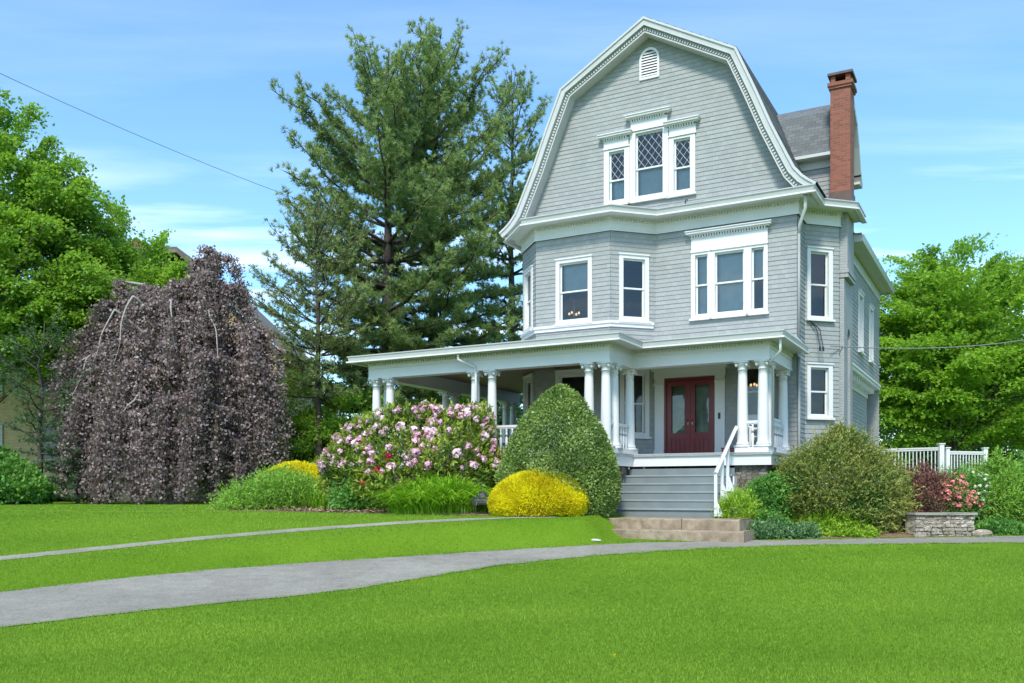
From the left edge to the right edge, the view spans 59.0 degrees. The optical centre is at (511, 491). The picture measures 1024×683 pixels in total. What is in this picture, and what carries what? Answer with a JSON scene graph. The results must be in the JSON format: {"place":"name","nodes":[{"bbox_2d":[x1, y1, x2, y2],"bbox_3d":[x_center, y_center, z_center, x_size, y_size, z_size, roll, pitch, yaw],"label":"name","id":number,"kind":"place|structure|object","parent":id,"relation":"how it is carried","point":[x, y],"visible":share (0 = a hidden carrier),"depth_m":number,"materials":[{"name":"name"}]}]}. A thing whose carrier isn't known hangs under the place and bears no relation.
{"place":"outdoors","nodes":[
{"label":"outdoors","id":0,"kind":"place"},
{"bbox_2d":[0,516,552,559],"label":"garden path","id":1,"kind":"structure","parent":0,"point":[77,550],"depth_m":17.07,"materials":[{"name":"concrete"}]},
{"bbox_2d":[0,501,1023,682],"bbox_3d":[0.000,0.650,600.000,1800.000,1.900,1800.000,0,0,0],"label":"lawn","id":2,"kind":"structure","parent":0,"point":[595,529],"depth_m":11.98,"materials":[{"name":"green plant"}]},
{"bbox_2d":[0,444,29,503],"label":"garden bush","id":3,"kind":"object","parent":2,"relation":"on","point":[4,451],"visible":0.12,"depth_m":36.85,"materials":[{"name":"green plant"}]},
{"bbox_2d":[0,455,53,504],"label":"garden bush","id":4,"kind":"object","parent":2,"relation":"on","point":[13,485],"visible":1,"depth_m":34.87,"materials":[{"name":"green plant"}]},
{"bbox_2d":[3,483,63,503],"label":"garden bush","id":5,"kind":"object","parent":2,"relation":"on","point":[52,497],"visible":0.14,"depth_m":36.13,"materials":[{"name":"green plant"}]},
{"bbox_2d":[0,304,110,472],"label":"hemlock tree","id":6,"kind":"object","parent":2,"relation":"on","point":[39,439],"visible":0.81,"depth_m":36.74,"materials":[{"name":"green plant"}]},
{"bbox_2d":[0,87,147,412],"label":"maple tree","id":7,"kind":"object","parent":2,"relation":"on","point":[45,199],"visible":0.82,"depth_m":39.48,"materials":[{"name":"green plant"}]},
{"bbox_2d":[33,381,123,503],"bbox_3d":[-17.988,-1.953,37.494,3.845,5.556,3.902,0,0,0],"label":"bush","id":8,"kind":"object","parent":2,"relation":"on","point":[64,497],"visible":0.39,"depth_m":36.91,"materials":[{"name":"green plant"}]},
{"bbox_2d":[37,194,191,501],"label":"maple tree","id":9,"kind":"object","parent":2,"relation":"on","point":[151,268],"visible":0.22,"depth_m":42.24,"materials":[{"name":"green plant"}]},
{"bbox_2d":[0,241,326,500],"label":"neighbour house","id":10,"kind":"structure","parent":2,"relation":"on","point":[8,437],"depth_m":47.50,"materials":[{"name":"beige paint"}]},
{"bbox_2d":[0,425,2,459],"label":"window","id":11,"kind":"structure","parent":10,"relation":"in","point":[1,426],"depth_m":47.43,"materials":[{"name":"grey glass"}]},
{"bbox_2d":[39,360,61,393],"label":"window","id":12,"kind":"structure","parent":10,"relation":"in","point":[45,381],"depth_m":47.48,"materials":[{"name":"grey glass"}]},
{"bbox_2d":[42,425,61,460],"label":"window","id":13,"kind":"structure","parent":10,"relation":"in","point":[45,445],"depth_m":47.48,"materials":[{"name":"grey glass"}]},
{"bbox_2d":[188,463,208,500],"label":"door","id":14,"kind":"structure","parent":10,"relation":"in","point":[197,490],"depth_m":47.45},
{"bbox_2d":[32,244,298,504],"bbox_3d":[-14.304,-4.895,37.980,10.728,11.373,8.274,0,0,0],"label":"weeping beech","id":15,"kind":"object","parent":2,"relation":"on","point":[145,416],"visible":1,"depth_m":36.69,"materials":[{"name":"purple plant"}]},
{"bbox_2d":[187,367,304,500],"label":"hedge bush","id":16,"kind":"object","parent":2,"relation":"on","point":[266,466],"visible":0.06,"depth_m":44.10,"materials":[{"name":"green plant"}]},
{"bbox_2d":[226,368,346,481],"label":"hedge bush","id":17,"kind":"object","parent":2,"relation":"on","point":[301,416],"visible":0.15,"depth_m":42.95,"materials":[{"name":"green plant"}]},
{"bbox_2d":[240,188,406,475],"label":"larch tree","id":18,"kind":"object","parent":2,"relation":"on","point":[315,370],"visible":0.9,"depth_m":40.34,"materials":[{"name":"green plant"}]},
{"bbox_2d":[272,381,399,475],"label":"hedge bush","id":19,"kind":"object","parent":2,"relation":"on","point":[330,424],"visible":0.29,"depth_m":41.03,"materials":[{"name":"green plant"}]},
{"bbox_2d":[332,386,430,455],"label":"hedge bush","id":20,"kind":"object","parent":2,"relation":"on","point":[364,409],"visible":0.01,"depth_m":44.44,"materials":[{"name":"green plant"}]},
{"bbox_2d":[267,22,505,427],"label":"pine tree","id":21,"kind":"object","parent":2,"relation":"on","point":[343,162],"visible":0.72,"depth_m":42.92,"materials":[{"name":"green plant"}]},
{"bbox_2d":[0,73,301,200],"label":"overhead cable","id":22,"kind":"object","parent":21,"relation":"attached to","point":[136,134],"visible":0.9,"depth_m":36.36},
{"bbox_2d":[205,508,590,515],"bbox_3d":[-3.286,0.500,24.047,11.878,0.071,4.093,0,0,33],"label":"planting bed","id":23,"kind":"object","parent":2,"relation":"on","point":[482,513],"visible":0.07,"depth_m":21.75,"materials":[{"name":"brown soil"}]},
{"bbox_2d":[203,462,328,510],"bbox_3d":[-6.436,-0.124,25.367,4.242,1.510,3.031,0,0,0],"label":"juniper","id":24,"kind":"object","parent":23,"relation":"on","point":[268,488],"visible":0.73,"depth_m":24.65,"materials":[{"name":"green plant"}]},
{"bbox_2d":[256,460,319,506],"bbox_3d":[-6.552,-0.185,27.415,2.765,1.617,2.229,0,0,0],"label":"golden mound","id":25,"kind":"object","parent":23,"relation":"on","point":[311,467],"visible":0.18,"depth_m":26.94,"materials":[{"name":"yellow plant"}]},
{"bbox_2d":[283,484,331,508],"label":"daylily","id":26,"kind":"object","parent":23,"relation":"on","point":[323,500],"visible":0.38,"depth_m":24.50,"materials":[{"name":"green plant"}]},
{"bbox_2d":[275,506,390,513],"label":"bark chips","id":27,"kind":"object","parent":23,"relation":"on","point":[382,511],"visible":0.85,"depth_m":22.73,"materials":[{"name":"brown wood"}]},
{"bbox_2d":[318,456,374,508],"bbox_3d":[-4.505,-0.225,25.207,1.783,1.695,1.818,0,0,0],"label":"garden bush","id":28,"kind":"object","parent":23,"relation":"on","point":[319,484],"visible":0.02,"depth_m":24.83,"materials":[{"name":"green plant"}]},
{"bbox_2d":[326,453,406,512],"bbox_3d":[-3.586,-0.161,22.828,2.376,1.608,1.763,0,0,0],"label":"peony","id":29,"kind":"object","parent":23,"relation":"on","point":[339,498],"visible":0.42,"depth_m":22.43,"materials":[{"name":"green plant"}]},
{"bbox_2d":[311,397,524,509],"bbox_3d":[-2.354,-0.891,23.471,5.802,3.109,3.583,0,0,0],"label":"rhododendron","id":30,"kind":"object","parent":23,"relation":"on","point":[431,422],"visible":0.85,"depth_m":22.64,"materials":[{"name":"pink plant"}]},
{"bbox_2d":[350,470,493,513],"bbox_3d":[-1.642,-0.003,21.680,4.944,1.046,4.274,0,0,31],"label":"daylily","id":31,"kind":"object","parent":23,"relation":"on","point":[438,495],"visible":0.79,"depth_m":21.18,"materials":[{"name":"green plant"}]},
{"bbox_2d":[472,491,488,514],"bbox_3d":[-0.689,0.300,20.747,0.460,0.660,0.030,0,0,6],"label":"garden plaque","id":32,"kind":"object","parent":23,"relation":"on","point":[478,499],"visible":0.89,"depth_m":20.74,"materials":[{"name":"black metal"}]},
{"bbox_2d":[486,467,590,516],"bbox_3d":[0.609,0.037,20.686,2.406,1.245,1.616,0,0,0],"label":"golden mound","id":33,"kind":"object","parent":23,"relation":"on","point":[503,492],"visible":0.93,"depth_m":20.19,"materials":[{"name":"yellow plant"}]},
{"bbox_2d":[494,383,622,515],"bbox_3d":[1.095,-0.991,21.598,3.080,3.252,2.867,0,0,0],"label":"boxwood","id":34,"kind":"object","parent":23,"relation":"on","point":[531,419],"visible":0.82,"depth_m":20.92,"materials":[{"name":"green plant"}]},
{"bbox_2d":[309,16,538,429],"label":"pine tree","id":35,"kind":"object","parent":2,"relation":"on","point":[468,262],"visible":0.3,"depth_m":45.98,"materials":[{"name":"green plant"}]},
{"bbox_2d":[406,390,499,446],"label":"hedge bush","id":36,"kind":"object","parent":2,"relation":"on","point":[416,402],"visible":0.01,"depth_m":44.10,"materials":[{"name":"green plant"}]},
{"bbox_2d":[458,393,522,441],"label":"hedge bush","id":37,"kind":"object","parent":2,"relation":"on","point":[499,416],"visible":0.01,"depth_m":45.72,"materials":[{"name":"green plant"}]},
{"bbox_2d":[455,63,553,417],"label":"pine tree","id":38,"kind":"object","parent":2,"relation":"on","point":[512,140],"visible":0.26,"depth_m":52.10,"materials":[{"name":"green plant"}]},
{"bbox_2d":[346,16,894,517],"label":"house","id":39,"kind":"structure","parent":2,"relation":"on","point":[706,278],"depth_m":25.54,"materials":[{"name":"grey"}]},
{"bbox_2d":[521,265,535,335],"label":"window","id":40,"kind":"structure","parent":39,"relation":"in","point":[527,272],"depth_m":27.86,"materials":[{"name":"white paint"}]},
{"bbox_2d":[522,373,535,414],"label":"window","id":41,"kind":"structure","parent":39,"relation":"in","point":[527,379],"depth_m":27.86,"materials":[{"name":"white paint"}]},
{"bbox_2d":[554,369,584,439],"bbox_3d":[1.802,-2.540,26.239,1.250,2.030,0.205,0,0,29],"label":"window","id":42,"kind":"structure","parent":39,"relation":"in","point":[559,374],"depth_m":26.32,"materials":[{"name":"white paint"}]},
{"bbox_2d":[554,254,592,326],"bbox_3d":[1.826,-5.820,26.280,1.230,1.970,0.301,0,0,29],"label":"window","id":43,"kind":"structure","parent":39,"relation":"in","point":[578,269],"depth_m":26.38,"materials":[{"name":"white paint"}]},
{"bbox_2d":[597,128,632,204],"bbox_3d":[3.081,-9.478,26.663,1.060,2.125,0.442,0,0,29],"label":"window","id":44,"kind":"structure","parent":39,"relation":"in","point":[621,190],"depth_m":26.68,"materials":[{"name":"white paint"}]},
{"bbox_2d":[619,252,650,322],"bbox_3d":[3.483,-5.820,25.891,1.000,1.970,0.205,0,0,-17],"label":"window","id":45,"kind":"structure","parent":39,"relation":"in","point":[643,258],"depth_m":25.90,"materials":[{"name":"white paint"}]},
{"bbox_2d":[620,369,650,438],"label":"window","id":46,"kind":"structure","parent":39,"relation":"in","point":[644,373],"depth_m":25.95,"materials":[{"name":"white paint"}]},
{"bbox_2d":[624,106,671,203],"bbox_3d":[3.967,-9.688,26.168,1.390,2.545,0.431,0,0,29],"label":"window","id":47,"kind":"structure","parent":39,"relation":"in","point":[647,185],"depth_m":26.24,"materials":[{"name":"white paint"}]},
{"bbox_2d":[667,380,689,453],"bbox_3d":[4.757,-2.082,25.817,0.687,2.165,0.202,0,0,29],"label":"door","id":48,"kind":"structure","parent":39,"relation":"in","point":[678,441],"depth_m":25.88,"materials":[{"name":"red paint"}]},
{"bbox_2d":[662,114,700,198],"bbox_3d":[4.848,-9.468,25.684,1.060,2.145,0.431,0,0,29],"label":"window","id":49,"kind":"structure","parent":39,"relation":"in","point":[681,183],"depth_m":25.73,"materials":[{"name":"white paint"}]},
{"bbox_2d":[689,249,711,320],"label":"window","id":50,"kind":"structure","parent":39,"relation":"in","point":[700,260],"depth_m":25.51,"materials":[{"name":"white paint"}]},
{"bbox_2d":[690,379,712,452],"bbox_3d":[5.362,-2.082,25.484,0.687,2.165,0.202,0,0,29],"label":"door","id":51,"kind":"structure","parent":39,"relation":"in","point":[701,441],"depth_m":25.55,"materials":[{"name":"red paint"}]},
{"bbox_2d":[684,219,772,318],"bbox_3d":[6.008,-6.075,25.045,2.410,2.500,0.431,0,0,29],"label":"window","id":52,"kind":"structure","parent":39,"relation":"in","point":[729,295],"depth_m":25.15,"materials":[{"name":"white paint"}]},
{"bbox_2d":[747,362,757,420],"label":"window","id":53,"kind":"structure","parent":39,"relation":"in","point":[752,366],"depth_m":24.73,"materials":[{"name":"white paint"}]},
{"bbox_2d":[745,242,768,315],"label":"window","id":54,"kind":"structure","parent":39,"relation":"in","point":[757,253],"depth_m":24.73,"materials":[{"name":"white paint"}]},
{"bbox_2d":[748,418,780,446],"bbox_3d":[6.538,-1.440,23.514,0.625,0.920,1.270,0,0,29],"label":"porch bench","id":55,"kind":"object","parent":39,"relation":"attached to","point":[777,421],"visible":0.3,"depth_m":23.06,"materials":[{"name":"white paint"}]},
{"bbox_2d":[805,246,834,321],"bbox_3d":[8.556,-5.775,25.181,0.900,2.060,0.205,0,0,-16],"label":"window","id":56,"kind":"structure","parent":39,"relation":"in","point":[828,252],"depth_m":25.22,"materials":[{"name":"white paint"}]},
{"bbox_2d":[806,362,834,419],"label":"window","id":57,"kind":"structure","parent":39,"relation":"in","point":[828,367],"depth_m":25.22,"materials":[{"name":"white paint"}]},
{"bbox_2d":[858,289,865,355],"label":"window","id":58,"kind":"structure","parent":39,"relation":"in","point":[861,295],"depth_m":29.30,"materials":[{"name":"white paint"}]},
{"bbox_2d":[869,303,875,365],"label":"window","id":59,"kind":"structure","parent":39,"relation":"in","point":[871,308],"depth_m":31.41,"materials":[{"name":"white paint"}]},
{"bbox_2d":[830,340,1023,348],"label":"overhead cable","id":60,"kind":"object","parent":39,"relation":"attached to","point":[924,348],"visible":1,"depth_m":27.54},
{"bbox_2d":[870,443,988,481],"bbox_3d":[13.570,-0.509,32.642,3.518,2.212,5.787,0,0,-15],"label":"fence","id":61,"kind":"object","parent":39,"relation":"attached to","point":[940,449],"visible":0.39,"depth_m":30.19,"materials":[{"name":"white paint"}]},
{"bbox_2d":[608,517,752,531],"bbox_3d":[3.832,0.785,20.729,3.080,0.389,1.189,0,0,29],"label":"stone step","id":62,"kind":"object","parent":2,"relation":"on","point":[684,523],"visible":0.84,"depth_m":20.18,"materials":[{"name":"beige stone"}]},
{"bbox_2d":[612,528,753,542],"bbox_3d":[3.721,0.990,20.134,3.100,0.319,0.838,0,0,29],"label":"stone step","id":63,"kind":"object","parent":2,"relation":"on","point":[743,536],"visible":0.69,"depth_m":19.67,"materials":[{"name":"beige stone"}]},
{"bbox_2d":[343,420,1023,477],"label":"distant wood","id":64,"kind":"object","parent":2,"relation":"on","point":[1021,453],"visible":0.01,"depth_m":89.40,"materials":[{"name":"green plant"}]},
{"bbox_2d":[757,516,1018,538],"bbox_3d":[9.354,0.759,22.613,8.759,0.569,3.681,0,0,-11],"label":"planting bed","id":65,"kind":"object","parent":2,"relation":"on","point":[895,534],"visible":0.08,"depth_m":20.87,"materials":[{"name":"brown soil"}]},
{"bbox_2d":[709,482,767,519],"bbox_3d":[5.246,0.454,20.864,1.512,1.376,1.388,0,0,0],"label":"spirea","id":66,"kind":"object","parent":65,"relation":"on","point":[747,507],"visible":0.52,"depth_m":20.62,"materials":[{"name":"green plant"}]},
{"bbox_2d":[746,520,775,539],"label":"garden bush","id":67,"kind":"object","parent":65,"relation":"on","point":[763,525],"visible":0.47,"depth_m":20.08,"materials":[{"name":"green plant"}]},
{"bbox_2d":[739,470,799,519],"bbox_3d":[6.123,0.194,21.574,1.555,1.461,1.517,0,0,0],"label":"round bush","id":68,"kind":"object","parent":65,"relation":"on","point":[772,496],"visible":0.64,"depth_m":21.28,"materials":[{"name":"green plant"}]},
{"bbox_2d":[750,508,793,526],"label":"perennial plant","id":69,"kind":"object","parent":65,"relation":"on","point":[768,513],"visible":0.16,"depth_m":20.61,"materials":[{"name":"green plant"}]},
{"bbox_2d":[748,515,823,539],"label":"ground cover","id":70,"kind":"object","parent":65,"relation":"on","point":[808,530],"visible":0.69,"depth_m":20.21,"materials":[{"name":"green plant"}]},
{"bbox_2d":[789,498,819,524],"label":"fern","id":71,"kind":"object","parent":65,"relation":"on","point":[796,516],"visible":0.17,"depth_m":21.44,"materials":[{"name":"green plant"}]},
{"bbox_2d":[795,504,874,529],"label":"fern","id":72,"kind":"object","parent":65,"relation":"on","point":[825,519],"visible":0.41,"depth_m":20.82,"materials":[{"name":"green plant"}]},
{"bbox_2d":[796,515,881,537],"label":"ground cover","id":73,"kind":"object","parent":65,"relation":"on","point":[855,531],"visible":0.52,"depth_m":20.59,"materials":[{"name":"green plant"}]},
{"bbox_2d":[767,416,927,536],"bbox_3d":[7.897,-0.370,21.983,3.722,3.024,3.323,0,0,0],"label":"viburnum","id":74,"kind":"object","parent":65,"relation":"on","point":[863,491],"visible":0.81,"depth_m":21.11,"materials":[{"name":"green plant"}]},
{"bbox_2d":[894,458,958,517],"bbox_3d":[10.069,-0.077,21.901,1.937,1.563,1.913,0,0,0],"label":"dwarf maple","id":75,"kind":"object","parent":65,"relation":"on","point":[927,477],"visible":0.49,"depth_m":21.55,"materials":[{"name":"red plant"}]},
{"bbox_2d":[927,468,987,518],"bbox_3d":[10.664,0.061,21.712,1.379,1.286,1.222,0,0,13],"label":"azalea","id":76,"kind":"object","parent":65,"relation":"on","point":[970,500],"visible":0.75,"depth_m":21.41,"materials":[{"name":"pink plant"}]},
{"bbox_2d":[964,470,990,519],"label":"azalea","id":77,"kind":"object","parent":65,"relation":"in","point":[982,477],"visible":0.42,"depth_m":21.64,"materials":[{"name":"white plant"}]},
{"bbox_2d":[971,529,992,535],"bbox_3d":[10.945,0.970,21.052,0.530,0.203,0.317,0,0,0],"label":"boulder","id":78,"kind":"object","parent":65,"relation":"on","point":[981,532],"visible":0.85,"depth_m":20.94,"materials":[{"name":"stone"}]},
{"bbox_2d":[955,445,1023,521],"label":"garden bush","id":79,"kind":"object","parent":65,"relation":"on","point":[1013,494],"visible":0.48,"depth_m":22.09,"materials":[{"name":"green plant"}]},
{"bbox_2d":[972,515,1023,535],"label":"ground cover","id":80,"kind":"object","parent":65,"relation":"on","point":[1000,525],"visible":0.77,"depth_m":21.32,"materials":[{"name":"green plant"}]},
{"bbox_2d":[913,533,926,536],"bbox_3d":[9.299,1.002,20.603,0.312,0.129,0.242,0,0,0],"label":"boulder","id":81,"kind":"object","parent":2,"relation":"on","point":[920,535],"visible":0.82,"depth_m":20.52,"materials":[{"name":"stone"}]},
{"bbox_2d":[902,512,977,536],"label":"stone wall","id":82,"kind":"structure","parent":2,"relation":"on","point":[936,524],"depth_m":20.91,"materials":[{"name":"stone"}]},
{"bbox_2d":[878,232,1023,472],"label":"maple tree","id":83,"kind":"object","parent":2,"relation":"on","point":[959,397],"visible":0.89,"depth_m":38.21,"materials":[{"name":"green plant"}]},
{"bbox_2d":[879,377,1023,473],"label":"maple tree","id":84,"kind":"object","parent":2,"relation":"on","point":[889,433],"visible":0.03,"depth_m":48.73,"materials":[{"name":"green plant"}]},
{"bbox_2d":[923,459,1003,511],"bbox_3d":[12.233,-0.030,24.815,2.912,1.811,2.274,0,0,0],"label":"garden bush","id":85,"kind":"object","parent":2,"relation":"on","point":[961,468],"visible":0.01,"depth_m":24.73,"materials":[{"name":"green plant"}]},
{"bbox_2d":[970,256,1023,459],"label":"maple tree","id":86,"kind":"object","parent":2,"relation":"on","point":[1003,445],"visible":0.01,"depth_m":45.72,"materials":[{"name":"green plant"}]},
{"bbox_2d":[987,476,1023,516],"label":"garden bush","id":87,"kind":"object","parent":2,"relation":"on","point":[1003,498],"visible":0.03,"depth_m":23.98,"materials":[{"name":"green plant"}]},
{"bbox_2d":[0,536,1023,626],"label":"driveway","id":88,"kind":"structure","parent":0,"point":[58,602],"depth_m":13.88,"materials":[{"name":"concrete"}]},
{"bbox_2d":[0,0,1023,465],"label":"sky","id":89,"kind":"structure","parent":0,"point":[939,97],"materials":[{"name":"blue"}]}
]}

